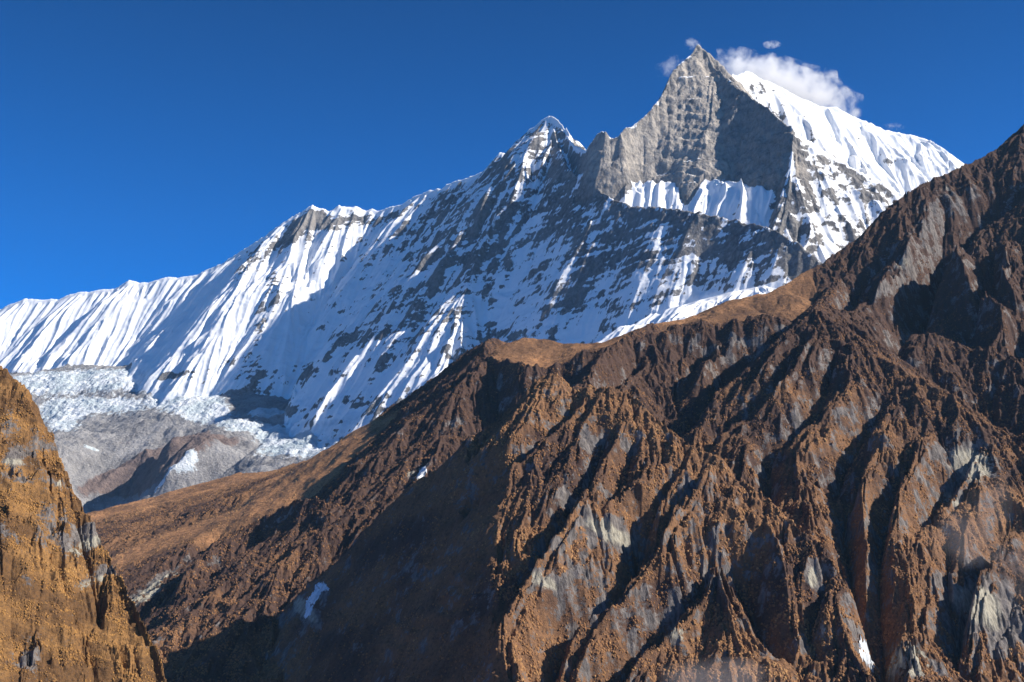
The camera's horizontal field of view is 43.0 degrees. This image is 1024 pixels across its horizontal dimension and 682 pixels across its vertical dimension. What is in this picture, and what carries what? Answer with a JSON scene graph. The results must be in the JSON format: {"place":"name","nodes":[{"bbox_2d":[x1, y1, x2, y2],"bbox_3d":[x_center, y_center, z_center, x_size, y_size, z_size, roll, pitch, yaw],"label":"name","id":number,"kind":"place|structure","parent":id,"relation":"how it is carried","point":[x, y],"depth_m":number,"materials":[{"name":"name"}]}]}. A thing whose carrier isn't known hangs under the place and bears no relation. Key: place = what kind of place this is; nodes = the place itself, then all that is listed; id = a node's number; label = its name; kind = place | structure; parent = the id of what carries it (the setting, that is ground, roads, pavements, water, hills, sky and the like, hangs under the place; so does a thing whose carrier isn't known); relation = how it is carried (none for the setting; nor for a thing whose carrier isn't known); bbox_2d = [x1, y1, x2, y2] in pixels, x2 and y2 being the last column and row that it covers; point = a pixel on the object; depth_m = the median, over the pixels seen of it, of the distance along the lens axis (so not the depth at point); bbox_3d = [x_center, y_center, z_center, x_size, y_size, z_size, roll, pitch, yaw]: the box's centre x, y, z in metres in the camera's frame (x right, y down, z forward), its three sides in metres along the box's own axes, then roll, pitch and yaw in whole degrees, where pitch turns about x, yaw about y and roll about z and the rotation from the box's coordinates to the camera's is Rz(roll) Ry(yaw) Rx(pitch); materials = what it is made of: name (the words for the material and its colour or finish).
{"place":"outdoors","nodes":[
{"label":"outdoors","id":0,"kind":"place"},
{"bbox_2d":[0,365,165,681],"bbox_3d":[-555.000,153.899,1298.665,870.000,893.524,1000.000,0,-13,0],"label":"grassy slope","id":1,"kind":"structure","parent":0,"point":[81,538],"depth_m":1334.31,"materials":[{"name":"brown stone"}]},
{"bbox_2d":[10,363,336,513],"bbox_3d":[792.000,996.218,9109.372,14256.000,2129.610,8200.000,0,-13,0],"label":"glacier moraine","id":2,"kind":"structure","parent":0,"point":[120,438],"depth_m":8178.99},
{"bbox_2d":[0,44,963,448],"bbox_3d":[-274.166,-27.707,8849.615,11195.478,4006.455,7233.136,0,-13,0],"label":"snow mountain","id":3,"kind":"structure","parent":0,"point":[706,182],"depth_m":8318.13,"materials":[{"name":"white snow"}]},
{"bbox_2d":[0,0,1023,308],"label":"sky","id":4,"kind":"structure","parent":0,"point":[146,141],"materials":[{"name":"blue"}]},
{"bbox_2d":[86,124,1023,681],"bbox_3d":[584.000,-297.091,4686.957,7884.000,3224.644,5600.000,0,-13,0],"label":"brown hillside","id":5,"kind":"structure","parent":0,"point":[982,608],"depth_m":2888.59,"materials":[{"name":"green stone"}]},
{"bbox_2d":[304,581,329,618],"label":"snow patch","id":6,"kind":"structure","parent":5,"relation":"on","point":[315,594],"depth_m":2924.66,"materials":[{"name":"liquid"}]},
{"bbox_2d":[416,467,426,479],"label":"snow patch","id":7,"kind":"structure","parent":5,"relation":"on","point":[422,471],"depth_m":3563.74,"materials":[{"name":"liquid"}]},
{"bbox_2d":[859,635,873,672],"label":"snow patch","id":8,"kind":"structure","parent":5,"relation":"on","point":[864,655],"depth_m":2223.16,"materials":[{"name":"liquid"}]}
]}

